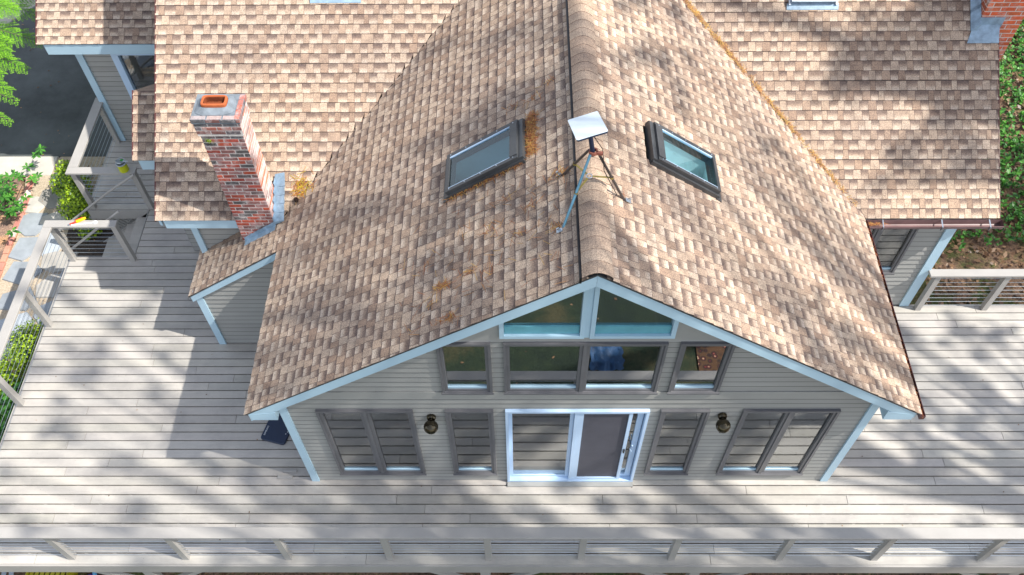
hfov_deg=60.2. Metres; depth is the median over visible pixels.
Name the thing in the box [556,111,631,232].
satellite antenna
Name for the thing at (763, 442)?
window
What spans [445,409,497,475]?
window
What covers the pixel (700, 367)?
window
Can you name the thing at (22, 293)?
deck railing
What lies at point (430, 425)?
wall lamp
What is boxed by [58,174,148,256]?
deck stairs
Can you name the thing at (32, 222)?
path flagstones
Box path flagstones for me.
[0,173,92,362]
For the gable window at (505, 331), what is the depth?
9.61 m
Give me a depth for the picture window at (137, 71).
15.63 m
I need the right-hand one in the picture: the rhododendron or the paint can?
the paint can
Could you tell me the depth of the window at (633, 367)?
10.30 m
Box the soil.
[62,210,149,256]
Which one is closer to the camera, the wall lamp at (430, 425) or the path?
the wall lamp at (430, 425)
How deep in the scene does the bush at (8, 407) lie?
14.56 m
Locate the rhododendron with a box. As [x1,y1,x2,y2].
[0,144,45,236]
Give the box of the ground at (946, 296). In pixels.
[0,0,1023,574]
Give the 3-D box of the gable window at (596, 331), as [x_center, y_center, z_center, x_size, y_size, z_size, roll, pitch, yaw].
[1.309,0.140,9.174,0.932,1.307,0.105,0,55,1]
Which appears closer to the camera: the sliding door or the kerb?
the sliding door
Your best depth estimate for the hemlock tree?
15.65 m
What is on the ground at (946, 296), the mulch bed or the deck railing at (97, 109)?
the mulch bed
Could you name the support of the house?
on the ground at (946, 296)
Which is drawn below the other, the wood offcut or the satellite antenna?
the wood offcut
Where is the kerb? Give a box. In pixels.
[0,156,58,176]
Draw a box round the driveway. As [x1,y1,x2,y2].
[0,0,112,157]
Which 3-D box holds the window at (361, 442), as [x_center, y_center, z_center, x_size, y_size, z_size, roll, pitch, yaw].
[-1.856,2.073,11.937,1.246,1.938,0.160,0,55,1]
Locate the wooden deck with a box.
[0,140,1023,574]
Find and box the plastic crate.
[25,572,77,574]
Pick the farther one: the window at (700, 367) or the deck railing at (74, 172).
the deck railing at (74, 172)
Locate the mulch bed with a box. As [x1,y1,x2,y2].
[0,176,24,259]
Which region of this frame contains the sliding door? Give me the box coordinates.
[505,409,649,486]
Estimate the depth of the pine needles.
10.19 m
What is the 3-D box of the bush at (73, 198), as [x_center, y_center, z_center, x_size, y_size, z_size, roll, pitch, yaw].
[-8.380,-1.757,16.965,0.810,0.828,2.066,-21,57,-14]
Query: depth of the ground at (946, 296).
16.37 m
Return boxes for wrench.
[71,220,97,225]
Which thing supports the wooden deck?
on the ground at (946, 296)
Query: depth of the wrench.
14.50 m
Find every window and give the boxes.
[110,54,154,98]
[315,409,426,475]
[436,342,493,394]
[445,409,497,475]
[499,290,588,338]
[503,341,668,394]
[589,286,678,338]
[643,409,709,475]
[667,341,735,394]
[715,409,840,475]
[870,229,918,274]
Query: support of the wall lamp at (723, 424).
attached to the house
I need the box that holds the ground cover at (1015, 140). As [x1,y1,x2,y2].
[948,19,1023,250]
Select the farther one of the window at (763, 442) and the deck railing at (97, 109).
the deck railing at (97, 109)
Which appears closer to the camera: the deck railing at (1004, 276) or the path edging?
the deck railing at (1004, 276)
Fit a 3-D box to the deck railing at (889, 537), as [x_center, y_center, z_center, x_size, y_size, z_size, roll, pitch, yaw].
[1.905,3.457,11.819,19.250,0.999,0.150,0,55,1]
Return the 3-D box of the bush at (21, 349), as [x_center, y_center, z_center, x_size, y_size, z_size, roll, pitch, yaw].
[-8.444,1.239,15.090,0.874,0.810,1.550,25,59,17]
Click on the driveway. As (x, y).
(63, 106)
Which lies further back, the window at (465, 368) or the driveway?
the driveway
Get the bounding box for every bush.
[0,318,43,396]
[0,378,43,504]
[49,159,102,240]
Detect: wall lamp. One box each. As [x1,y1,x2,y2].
[424,414,437,434]
[716,413,730,432]
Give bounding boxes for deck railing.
[0,227,70,449]
[0,527,1023,560]
[42,220,136,261]
[65,167,153,208]
[68,97,120,197]
[913,269,1023,310]
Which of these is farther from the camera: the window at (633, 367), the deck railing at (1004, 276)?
the deck railing at (1004, 276)
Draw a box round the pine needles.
[290,0,923,416]
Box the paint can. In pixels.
[115,157,128,172]
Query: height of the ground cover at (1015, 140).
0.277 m
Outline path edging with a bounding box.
[0,175,33,277]
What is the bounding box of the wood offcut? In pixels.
[277,475,292,478]
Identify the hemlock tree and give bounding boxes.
[0,0,43,126]
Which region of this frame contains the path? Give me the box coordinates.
[0,157,105,379]
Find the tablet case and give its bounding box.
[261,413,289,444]
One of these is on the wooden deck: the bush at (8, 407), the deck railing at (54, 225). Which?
the deck railing at (54, 225)
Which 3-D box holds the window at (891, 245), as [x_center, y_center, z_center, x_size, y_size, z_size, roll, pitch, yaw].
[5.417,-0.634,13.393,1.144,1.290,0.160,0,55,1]
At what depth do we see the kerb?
17.94 m
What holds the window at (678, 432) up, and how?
in the house
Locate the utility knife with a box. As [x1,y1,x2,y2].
[68,217,85,225]
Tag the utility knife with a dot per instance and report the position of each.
(78, 220)
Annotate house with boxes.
[35,0,1023,486]

